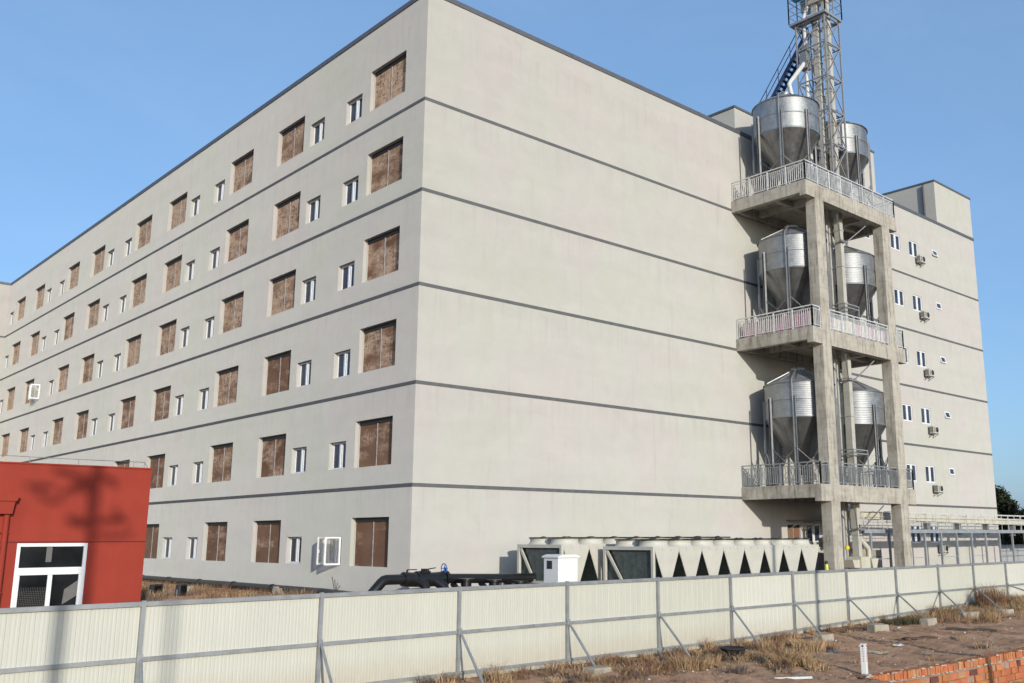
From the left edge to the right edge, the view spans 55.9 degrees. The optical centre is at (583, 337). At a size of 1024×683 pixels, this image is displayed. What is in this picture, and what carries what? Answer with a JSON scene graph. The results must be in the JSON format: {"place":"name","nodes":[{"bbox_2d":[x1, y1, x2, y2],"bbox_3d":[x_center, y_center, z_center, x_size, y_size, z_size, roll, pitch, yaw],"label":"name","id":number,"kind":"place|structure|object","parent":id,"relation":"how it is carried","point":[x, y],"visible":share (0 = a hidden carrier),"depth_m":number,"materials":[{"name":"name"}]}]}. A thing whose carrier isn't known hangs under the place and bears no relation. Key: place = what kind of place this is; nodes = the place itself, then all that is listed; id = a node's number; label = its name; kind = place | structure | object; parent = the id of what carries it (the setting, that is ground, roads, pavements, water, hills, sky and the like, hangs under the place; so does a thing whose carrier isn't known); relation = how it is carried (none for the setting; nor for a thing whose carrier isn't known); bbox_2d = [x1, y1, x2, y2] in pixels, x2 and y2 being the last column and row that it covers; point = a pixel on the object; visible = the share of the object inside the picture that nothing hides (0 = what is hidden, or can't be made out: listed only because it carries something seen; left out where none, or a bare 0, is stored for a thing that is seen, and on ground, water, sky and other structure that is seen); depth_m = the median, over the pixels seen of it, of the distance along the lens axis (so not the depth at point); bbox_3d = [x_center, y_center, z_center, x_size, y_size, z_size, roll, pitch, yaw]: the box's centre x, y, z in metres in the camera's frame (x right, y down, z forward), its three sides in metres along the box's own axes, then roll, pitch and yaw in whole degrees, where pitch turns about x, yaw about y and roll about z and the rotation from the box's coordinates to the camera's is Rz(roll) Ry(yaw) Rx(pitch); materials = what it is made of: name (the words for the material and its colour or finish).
{"place":"outdoors","nodes":[
{"label":"outdoors","id":0,"kind":"place"},
{"bbox_2d":[140,579,327,601],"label":"dry grass","id":1,"kind":"structure","parent":0,"point":[228,593],"depth_m":35.04,"materials":[{"name":"plant"}]},
{"bbox_2d":[0,0,1023,533],"label":"sky","id":2,"kind":"structure","parent":0,"point":[100,100],"materials":[{"name":"blue"}]},
{"bbox_2d":[143,582,1023,682],"bbox_3d":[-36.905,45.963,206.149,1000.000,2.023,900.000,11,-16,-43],"label":"ground","id":3,"kind":"structure","parent":0,"point":[1006,637],"depth_m":27.12,"materials":[{"name":"soil"}]},
{"bbox_2d":[0,455,153,607],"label":"red building","id":4,"kind":"structure","parent":3,"relation":"on","point":[71,534],"depth_m":22.25,"materials":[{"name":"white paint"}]},
{"bbox_2d":[10,543,87,607],"bbox_3d":[-12.138,5.561,21.808,1.468,1.759,0.100,11,-16,-43],"label":"window","id":5,"kind":"structure","parent":4,"relation":"in","point":[45,574],"depth_m":21.83,"materials":[{"name":"white plastic"}]},
{"bbox_2d":[149,584,162,594],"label":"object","id":6,"kind":"object","parent":3,"relation":"on","point":[156,587],"visible":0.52,"depth_m":35.24,"materials":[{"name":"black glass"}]},
{"bbox_2d":[175,584,186,596],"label":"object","id":7,"kind":"object","parent":3,"relation":"on","point":[180,589],"visible":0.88,"depth_m":35.15,"materials":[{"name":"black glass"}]},
{"bbox_2d":[272,586,281,593],"bbox_3d":[-11.612,9.641,36.642,0.300,0.320,0.420,-7,-13,29],"label":"pipe support","id":8,"kind":"object","parent":3,"relation":"on","point":[276,588],"visible":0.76,"depth_m":36.49,"materials":[{"name":"concrete"}]},
{"bbox_2d":[142,563,535,593],"bbox_3d":[-20.600,12.297,51.699,12.362,1.369,55.470,11,-16,-43],"label":"black pipe","id":9,"kind":"object","parent":3,"relation":"on","point":[425,578],"visible":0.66,"depth_m":31.37,"materials":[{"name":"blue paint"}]},
{"bbox_2d":[0,0,999,591],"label":"factory building","id":10,"kind":"structure","parent":3,"relation":"on","point":[454,286],"depth_m":42.35,"materials":[{"name":"paint"}]},
{"bbox_2d":[31,435,34,449],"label":"casement window","id":11,"kind":"structure","parent":10,"relation":"in","point":[33,437],"depth_m":69.10,"materials":[{"name":"white plastic"}]},
{"bbox_2d":[28,384,40,400],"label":"casement window","id":12,"kind":"structure","parent":10,"relation":"in","point":[34,389],"depth_m":68.85,"materials":[{"name":"white plastic"}]},
{"bbox_2d":[44,432,47,446],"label":"casement window","id":13,"kind":"structure","parent":10,"relation":"in","point":[46,434],"depth_m":66.88,"materials":[{"name":"white plastic"}]},
{"bbox_2d":[49,381,53,394],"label":"casement window","id":14,"kind":"structure","parent":10,"relation":"in","point":[51,385],"depth_m":67.63,"materials":[{"name":"white plastic"}]},
{"bbox_2d":[92,418,97,435],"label":"casement window","id":15,"kind":"structure","parent":10,"relation":"in","point":[94,428],"depth_m":59.57,"materials":[{"name":"white plastic"}]},
{"bbox_2d":[98,361,102,377],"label":"casement window","id":16,"kind":"structure","parent":10,"relation":"in","point":[100,363],"depth_m":60.30,"materials":[{"name":"white plastic"}]},
{"bbox_2d":[103,305,108,320],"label":"casement window","id":17,"kind":"structure","parent":10,"relation":"in","point":[107,307],"depth_m":61.04,"materials":[{"name":"white plastic"}]},
{"bbox_2d":[109,251,113,265],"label":"casement window","id":18,"kind":"structure","parent":10,"relation":"in","point":[112,253],"depth_m":61.77,"materials":[{"name":"white plastic"}]},
{"bbox_2d":[109,414,114,431],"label":"casement window","id":19,"kind":"structure","parent":10,"relation":"in","point":[111,427],"depth_m":57.34,"materials":[{"name":"white plastic"}]},
{"bbox_2d":[115,354,120,370],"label":"casement window","id":20,"kind":"structure","parent":10,"relation":"in","point":[117,364],"depth_m":58.07,"materials":[{"name":"white plastic"}]},
{"bbox_2d":[120,296,125,312],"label":"casement window","id":21,"kind":"structure","parent":10,"relation":"in","point":[123,302],"depth_m":58.82,"materials":[{"name":"white plastic"}]},
{"bbox_2d":[126,240,131,255],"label":"casement window","id":22,"kind":"structure","parent":10,"relation":"in","point":[128,251],"depth_m":59.55,"materials":[{"name":"white plastic"}]},
{"bbox_2d":[164,537,171,558],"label":"casement window","id":23,"kind":"structure","parent":10,"relation":"in","point":[168,540],"depth_m":48.52,"materials":[{"name":"white plastic"}]},
{"bbox_2d":[170,465,177,485],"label":"casement window","id":24,"kind":"structure","parent":10,"relation":"in","point":[174,469],"depth_m":49.26,"materials":[{"name":"white plastic"}]},
{"bbox_2d":[176,395,183,415],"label":"casement window","id":25,"kind":"structure","parent":10,"relation":"in","point":[179,408],"depth_m":50.01,"materials":[{"name":"white plastic"}]},
{"bbox_2d":[181,328,188,347],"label":"casement window","id":26,"kind":"structure","parent":10,"relation":"in","point":[185,336],"depth_m":50.75,"materials":[{"name":"white plastic"}]},
{"bbox_2d":[187,261,194,280],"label":"casement window","id":27,"kind":"structure","parent":10,"relation":"in","point":[190,275],"depth_m":51.48,"materials":[{"name":"white plastic"}]},
{"bbox_2d":[188,537,197,559],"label":"casement window","id":28,"kind":"structure","parent":10,"relation":"in","point":[193,540],"depth_m":46.29,"materials":[{"name":"white plastic"}]},
{"bbox_2d":[192,197,199,216],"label":"casement window","id":29,"kind":"structure","parent":10,"relation":"in","point":[196,203],"depth_m":52.21,"materials":[{"name":"white plastic"}]},
{"bbox_2d":[194,462,202,483],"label":"casement window","id":30,"kind":"structure","parent":10,"relation":"in","point":[199,465],"depth_m":47.06,"materials":[{"name":"white plastic"}]},
{"bbox_2d":[200,388,208,409],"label":"casement window","id":31,"kind":"structure","parent":10,"relation":"in","point":[204,393],"depth_m":47.78,"materials":[{"name":"white plastic"}]},
{"bbox_2d":[206,318,213,338],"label":"casement window","id":32,"kind":"structure","parent":10,"relation":"in","point":[210,323],"depth_m":48.52,"materials":[{"name":"white plastic"}]},
{"bbox_2d":[211,249,219,269],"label":"casement window","id":33,"kind":"structure","parent":10,"relation":"in","point":[215,255],"depth_m":49.25,"materials":[{"name":"white plastic"}]},
{"bbox_2d":[216,182,224,202],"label":"casement window","id":34,"kind":"structure","parent":10,"relation":"in","point":[220,189],"depth_m":49.99,"materials":[{"name":"white plastic"}]},
{"bbox_2d":[289,537,301,563],"bbox_3d":[-11.567,8.580,38.841,0.085,1.050,1.260,11,-16,-43],"label":"casement window","id":35,"kind":"structure","parent":10,"relation":"in","point":[295,542],"depth_m":38.97,"materials":[{"name":"white plastic"}]},
{"bbox_2d":[294,447,306,473],"bbox_3d":[-11.578,5.055,39.571,0.085,1.050,1.260,11,-16,-43],"label":"casement window","id":36,"kind":"structure","parent":10,"relation":"in","point":[300,453],"depth_m":39.70,"materials":[{"name":"white plastic"}]},
{"bbox_2d":[299,361,310,386],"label":"casement window","id":37,"kind":"structure","parent":10,"relation":"in","point":[305,368],"depth_m":40.44,"materials":[{"name":"white plastic"}]},
{"bbox_2d":[304,278,315,302],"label":"casement window","id":38,"kind":"structure","parent":10,"relation":"in","point":[310,285],"depth_m":41.17,"materials":[{"name":"white plastic"}]},
{"bbox_2d":[308,197,320,222],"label":"casement window","id":39,"kind":"structure","parent":10,"relation":"in","point":[314,206],"depth_m":41.91,"materials":[{"name":"white plastic"}]},
{"bbox_2d":[313,120,324,144],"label":"casement window","id":40,"kind":"structure","parent":10,"relation":"in","point":[318,135],"depth_m":42.64,"materials":[{"name":"white plastic"}]},
{"bbox_2d":[316,537,341,564],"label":"casement window","id":41,"kind":"structure","parent":10,"relation":"in","point":[328,548],"depth_m":35.99,"materials":[{"name":"white plastic"}]},
{"bbox_2d":[332,442,345,469],"bbox_3d":[-9.427,4.590,37.360,0.085,1.050,1.260,11,-16,-43],"label":"casement window","id":42,"kind":"structure","parent":10,"relation":"in","point":[339,449],"depth_m":37.48,"materials":[{"name":"white plastic"}]},
{"bbox_2d":[336,350,349,377],"bbox_3d":[-9.438,1.065,38.090,0.085,1.050,1.260,11,-16,-43],"label":"casement window","id":43,"kind":"structure","parent":10,"relation":"in","point":[343,359],"depth_m":38.22,"materials":[{"name":"white plastic"}]},
{"bbox_2d":[341,262,354,289],"bbox_3d":[-9.449,-2.460,38.820,0.085,1.050,1.260,11,-16,-43],"label":"casement window","id":44,"kind":"structure","parent":10,"relation":"in","point":[347,276],"depth_m":38.94,"materials":[{"name":"white plastic"}]},
{"bbox_2d":[345,178,358,204],"bbox_3d":[-9.460,-5.985,39.550,0.085,1.050,1.260,11,-16,-43],"label":"casement window","id":45,"kind":"structure","parent":10,"relation":"in","point":[351,194],"depth_m":39.68,"materials":[{"name":"white plastic"}]},
{"bbox_2d":[349,97,361,123],"bbox_3d":[-9.471,-9.511,40.280,0.085,1.050,1.260,11,-16,-43],"label":"casement window","id":46,"kind":"structure","parent":10,"relation":"in","point":[355,113],"depth_m":40.41,"materials":[{"name":"white plastic"}]},
{"bbox_2d":[786,520,821,530],"bbox_3d":[11.572,9.530,48.740,3.300,0.548,0.848,11,-16,-43],"label":"canopy","id":47,"kind":"object","parent":10,"relation":"attached to","point":[815,521],"visible":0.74,"depth_m":48.01,"materials":[{"name":"metal"}]},
{"bbox_2d":[807,524,820,541],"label":"casement window","id":48,"kind":"structure","parent":10,"relation":"in","point":[813,532],"depth_m":49.58,"materials":[{"name":"white plastic"}]},
{"bbox_2d":[890,233,899,250],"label":"casement window","id":49,"kind":"structure","parent":10,"relation":"in","point":[895,243],"depth_m":60.48,"materials":[{"name":"white plastic"}]},
{"bbox_2d":[894,288,903,305],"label":"casement window","id":50,"kind":"structure","parent":10,"relation":"in","point":[899,298],"depth_m":59.74,"materials":[{"name":"white plastic"}]},
{"bbox_2d":[898,345,907,362],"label":"casement window","id":51,"kind":"structure","parent":10,"relation":"in","point":[906,352],"depth_m":59.32,"materials":[{"name":"white plastic"}]},
{"bbox_2d":[902,404,912,421],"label":"casement window","id":52,"kind":"structure","parent":10,"relation":"in","point":[907,409],"depth_m":58.27,"materials":[{"name":"white plastic"}]},
{"bbox_2d":[907,464,916,481],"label":"casement window","id":53,"kind":"structure","parent":10,"relation":"in","point":[909,466],"depth_m":57.76,"materials":[{"name":"white plastic"}]},
{"bbox_2d":[908,240,917,256],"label":"casement window","id":54,"kind":"structure","parent":10,"relation":"in","point":[913,251],"depth_m":62.02,"materials":[{"name":"white plastic"}]},
{"bbox_2d":[911,525,920,542],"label":"casement window","id":55,"kind":"structure","parent":10,"relation":"in","point":[916,537],"depth_m":56.82,"materials":[{"name":"white plastic"}]},
{"bbox_2d":[913,295,921,311],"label":"casement window","id":56,"kind":"structure","parent":10,"relation":"in","point":[917,305],"depth_m":61.30,"materials":[{"name":"white plastic"}]},
{"bbox_2d":[916,251,925,267],"bbox_3d":[21.866,-5.151,62.153,1.238,1.288,0.464,11,-16,-43],"label":"air conditioner","id":57,"kind":"object","parent":10,"relation":"attached to","point":[921,259],"visible":1,"depth_m":61.74,"materials":[{"name":"metal"}]},
{"bbox_2d":[917,350,925,367],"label":"casement window","id":58,"kind":"structure","parent":10,"relation":"in","point":[921,358],"depth_m":60.57,"materials":[{"name":"white plastic"}]},
{"bbox_2d":[920,309,929,322],"bbox_3d":[21.877,-1.548,61.407,1.238,1.288,0.464,11,-16,-43],"label":"air conditioner","id":59,"kind":"object","parent":10,"relation":"attached to","point":[925,315],"visible":1,"depth_m":60.97,"materials":[{"name":"metal"}]},
{"bbox_2d":[921,407,930,424],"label":"casement window","id":60,"kind":"structure","parent":10,"relation":"in","point":[925,412],"depth_m":59.83,"materials":[{"name":"white plastic"}]},
{"bbox_2d":[924,364,934,380],"bbox_3d":[21.889,2.095,60.653,1.238,1.288,0.464,11,-16,-43],"label":"air conditioner","id":61,"kind":"object","parent":10,"relation":"attached to","point":[929,372],"visible":1,"depth_m":60.22,"materials":[{"name":"metal"}]},
{"bbox_2d":[925,466,934,482],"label":"casement window","id":62,"kind":"structure","parent":10,"relation":"in","point":[930,475],"depth_m":59.12,"materials":[{"name":"white plastic"}]},
{"bbox_2d":[929,419,938,437],"bbox_3d":[21.900,5.620,59.923,1.238,1.288,0.464,11,-16,-43],"label":"air conditioner","id":63,"kind":"object","parent":10,"relation":"attached to","point":[934,430],"visible":1,"depth_m":59.50,"materials":[{"name":"metal"}]},
{"bbox_2d":[930,525,939,542],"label":"casement window","id":64,"kind":"structure","parent":10,"relation":"in","point":[934,536],"depth_m":58.37,"materials":[{"name":"white plastic"}]},
{"bbox_2d":[933,479,943,496],"bbox_3d":[21.911,9.146,59.193,1.238,1.288,0.464,11,-16,-43],"label":"air conditioner","id":65,"kind":"object","parent":10,"relation":"attached to","point":[938,489],"visible":1,"depth_m":58.76,"materials":[{"name":"metal"}]},
{"bbox_2d":[938,544,948,556],"bbox_3d":[21.785,12.901,58.265,0.695,0.718,0.441,11,-16,-43],"label":"air conditioner","id":66,"kind":"object","parent":10,"relation":"attached to","point":[945,548],"visible":0.82,"depth_m":58.12,"materials":[{"name":"metal"}]},
{"bbox_2d":[940,356,946,363],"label":"hopper window","id":67,"kind":"structure","parent":10,"relation":"in","point":[942,359],"depth_m":62.46,"materials":[{"name":"white plastic"}]},
{"bbox_2d":[949,468,954,474],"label":"hopper window","id":68,"kind":"structure","parent":10,"relation":"in","point":[951,470],"depth_m":61.03,"materials":[{"name":"white plastic"}]},
{"bbox_2d":[0,561,1023,682],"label":"site fence","id":69,"kind":"object","parent":3,"relation":"on","point":[397,636],"visible":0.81,"depth_m":22.44,"materials":[{"name":"metal"}]},
{"bbox_2d":[542,554,579,582],"bbox_3d":[-0.636,6.826,26.677,0.820,1.585,0.680,11,-16,-43],"label":"electrical cabinet","id":70,"kind":"object","parent":3,"relation":"on","point":[560,567],"visible":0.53,"depth_m":26.53,"materials":[{"name":"metal"}]},
{"bbox_2d":[582,665,611,674],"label":"concrete block","id":71,"kind":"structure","parent":3,"relation":"on","point":[593,670],"depth_m":23.46,"materials":[{"name":"concrete"}]},
{"bbox_2d":[517,536,729,583],"bbox_3d":[1.958,8.468,35.966,9.620,2.060,2.320,11,-16,-43],"label":"chiller","id":72,"kind":"object","parent":3,"relation":"on","point":[588,550],"visible":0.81,"depth_m":33.10,"materials":[{"name":"beige paint"}]},
{"bbox_2d":[603,537,818,579],"bbox_3d":[4.942,8.314,35.092,9.620,1.990,2.320,11,-16,-43],"label":"chiller","id":73,"kind":"object","parent":3,"relation":"on","point":[629,558],"visible":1,"depth_m":33.07,"materials":[{"name":"beige paint"}]},
{"bbox_2d":[413,582,1023,682],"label":"dry grass","id":74,"kind":"structure","parent":3,"relation":"on","point":[786,661],"depth_m":25.81,"materials":[{"name":"plant"}]},
{"bbox_2d":[719,646,746,658],"bbox_3d":[4.129,8.701,26.545,0.745,0.290,0.745,2,-12,-11],"label":"rubber tub","id":75,"kind":"object","parent":3,"relation":"on","point":[737,650],"visible":0.74,"depth_m":26.32,"materials":[{"name":"rubber"}]},
{"bbox_2d":[545,610,1021,682],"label":"rubble","id":76,"kind":"object","parent":3,"relation":"on","point":[858,657],"visible":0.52,"depth_m":27.67,"materials":[{"name":"stone"}]},
{"bbox_2d":[774,676,811,678],"bbox_3d":[4.901,7.962,22.493,0.886,0.080,0.060,-1,-12,2],"label":"white strip","id":77,"kind":"object","parent":3,"relation":"on","point":[803,677],"visible":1,"depth_m":22.46,"materials":[{"name":"paint"}]},
{"bbox_2d":[731,159,915,569],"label":"silo tower","id":78,"kind":"structure","parent":3,"relation":"on","point":[805,203],"depth_m":46.82,"materials":[{"name":"concrete"}]},
{"bbox_2d":[743,310,810,337],"bbox_3d":[9.203,-0.629,45.996,0.078,0.720,3.900,11,-16,-43],"label":"plastic sheeting","id":79,"kind":"object","parent":78,"relation":"attached to","point":[783,326],"visible":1,"depth_m":45.81,"materials":[{"name":"plastic"}]},
{"bbox_2d":[751,91,824,194],"bbox_3d":[10.381,-9.794,49.068,3.482,5.748,3.482,11,-16,-43],"label":"feed silo","id":80,"kind":"object","parent":78,"relation":"on","point":[786,128],"visible":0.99,"depth_m":48.02,"materials":[{"name":"metal"}]},
{"bbox_2d":[759,27,809,102],"bbox_3d":[10.385,-13.227,53.567,0.655,7.128,5.089,11,-16,-43],"label":"roof stair","id":81,"kind":"object","parent":80,"relation":"on","point":[784,76],"visible":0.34,"depth_m":52.88,"materials":[{"name":"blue metal"}]},
{"bbox_2d":[757,224,832,333],"bbox_3d":[10.403,-2.802,47.620,3.482,5.748,3.482,11,-16,-43],"label":"feed silo","id":82,"kind":"object","parent":78,"relation":"on","point":[782,269],"visible":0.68,"depth_m":46.61,"materials":[{"name":"metal"}]},
{"bbox_2d":[763,366,841,485],"bbox_3d":[10.425,4.258,46.159,3.482,5.748,3.482,11,-16,-43],"label":"feed silo","id":83,"kind":"object","parent":78,"relation":"on","point":[789,413],"visible":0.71,"depth_m":45.18,"materials":[{"name":"metal"}]},
{"bbox_2d":[787,0,849,197],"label":"lattice mast","id":84,"kind":"object","parent":78,"relation":"on","point":[824,13],"visible":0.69,"depth_m":51.00,"materials":[{"name":"grey metal"}]},
{"bbox_2d":[805,119,872,205],"bbox_3d":[13.764,-9.151,52.223,3.482,5.748,3.482,11,-16,-43],"label":"feed silo","id":85,"kind":"object","parent":78,"relation":"on","point":[858,150],"visible":0.4,"depth_m":51.03,"materials":[{"name":"metal"}]},
{"bbox_2d":[818,378,888,487],"bbox_3d":[13.807,4.901,49.314,3.482,5.748,3.482,11,-16,-43],"label":"feed silo","id":86,"kind":"object","parent":78,"relation":"on","point":[869,414],"visible":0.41,"depth_m":48.09,"materials":[{"name":"metal"}]},
{"bbox_2d":[833,244,878,340],"bbox_3d":[13.785,-2.160,50.776,3.482,5.748,3.482,11,-16,-43],"label":"feed silo","id":87,"kind":"object","parent":78,"relation":"on","point":[861,289],"visible":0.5,"depth_m":49.53,"materials":[{"name":"metal"}]},
{"bbox_2d":[830,317,884,343],"bbox_3d":[13.516,-0.352,47.300,5.150,0.680,0.080,11,-16,-43],"label":"plastic sheeting","id":88,"kind":"object","parent":78,"relation":"attached to","point":[874,332],"visible":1,"depth_m":47.24,"materials":[{"name":"plastic"}]},
{"bbox_2d":[813,633,833,640],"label":"concrete block","id":89,"kind":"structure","parent":3,"relation":"on","point":[827,637],"depth_m":30.39,"materials":[{"name":"concrete"}]},
{"bbox_2d":[825,649,840,652],"bbox_3d":[7.194,9.013,27.707,0.405,0.077,0.625,-1,-12,6],"label":"plastic scrap","id":90,"kind":"object","parent":3,"relation":"on","point":[833,651],"visible":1,"depth_m":27.59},
{"bbox_2d":[787,0,883,568],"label":"bucket elevator","id":91,"kind":"object","parent":3,"relation":"on","point":[857,559],"visible":0.69,"depth_m":48.50,"materials":[{"name":"grey metal"}]},
{"bbox_2d":[860,643,867,674],"bbox_3d":[6.875,7.878,23.575,0.139,0.720,0.138,-7,-14,31],"label":"marker post","id":92,"kind":"object","parent":3,"relation":"on","point":[863,657],"visible":0.99,"depth_m":23.52,"materials":[{"name":"white paint"}]},
{"bbox_2d":[867,623,888,631],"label":"concrete block","id":93,"kind":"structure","parent":3,"relation":"on","point":[875,627],"depth_m":32.63,"materials":[{"name":"concrete"}]},
{"bbox_2d":[867,650,888,653],"bbox_3d":[8.323,8.935,27.406,0.475,0.073,0.694,8,-14,-33],"label":"plastic scrap","id":94,"kind":"object","parent":3,"relation":"on","point":[876,652],"visible":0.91,"depth_m":27.26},
{"bbox_2d":[902,636,937,639],"bbox_3d":[10.588,9.446,30.273,1.213,0.081,0.220,4,-12,-19],"label":"board scrap","id":95,"kind":"object","parent":3,"relation":"on","point":[921,637],"visible":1,"depth_m":30.21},
{"bbox_2d":[919,618,936,625],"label":"concrete block","id":96,"kind":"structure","parent":3,"relation":"on","point":[929,621],"depth_m":34.14,"materials":[{"name":"concrete"}]},
{"bbox_2d":[849,511,1023,566],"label":"walkway","id":97,"kind":"structure","parent":3,"relation":"on","point":[888,531],"depth_m":52.85,"materials":[{"name":"grey metal"}]},
{"bbox_2d":[848,511,1023,535],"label":"conveyor","id":98,"kind":"object","parent":97,"relation":"on","point":[970,520],"visible":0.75,"depth_m":53.46,"materials":[{"name":"metal"}]},
{"bbox_2d":[858,647,1023,682],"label":"brick kerb","id":99,"kind":"structure","parent":3,"relation":"on","point":[1003,667],"depth_m":25.43,"materials":[{"name":"brick"}]},
{"bbox_2d":[957,611,978,618],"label":"concrete block","id":100,"kind":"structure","parent":3,"relation":"on","point":[961,614],"depth_m":35.81,"materials":[{"name":"concrete"}]},
{"bbox_2d":[945,627,996,630],"bbox_3d":[13.027,9.796,32.324,1.615,0.092,0.140,-5,-12,20],"label":"plank","id":101,"kind":"object","parent":3,"relation":"on","point":[971,629],"visible":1,"depth_m":32.28,"materials":[{"name":"wood"}]},
{"bbox_2d":[994,609,1013,616],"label":"concrete block","id":102,"kind":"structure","parent":3,"relation":"on","point":[1010,611],"depth_m":36.86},
{"bbox_2d":[995,488,1023,544],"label":"evergreen tree","id":103,"kind":"object","parent":3,"relation":"on","point":[1006,504],"visible":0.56,"depth_m":75.92,"materials":[{"name":"green plant"}]},
{"bbox_2d":[995,485,1023,543],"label":"evergreen tree","id":104,"kind":"object","parent":3,"relation":"on","point":[999,487],"visible":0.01,"depth_m":83.60,"materials":[{"name":"green plant"}]},
{"bbox_2d":[1001,544,1023,561],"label":"sheet wall","id":105,"kind":"structure","parent":3,"relation":"on","point":[1018,549],"depth_m":67.44,"materials":[{"name":"grey metal"}]},
{"bbox_2d":[823,548,882,569],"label":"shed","id":106,"kind":"structure","parent":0,"point":[877,554],"depth_m":48.48,"materials":[{"name":"metal"}]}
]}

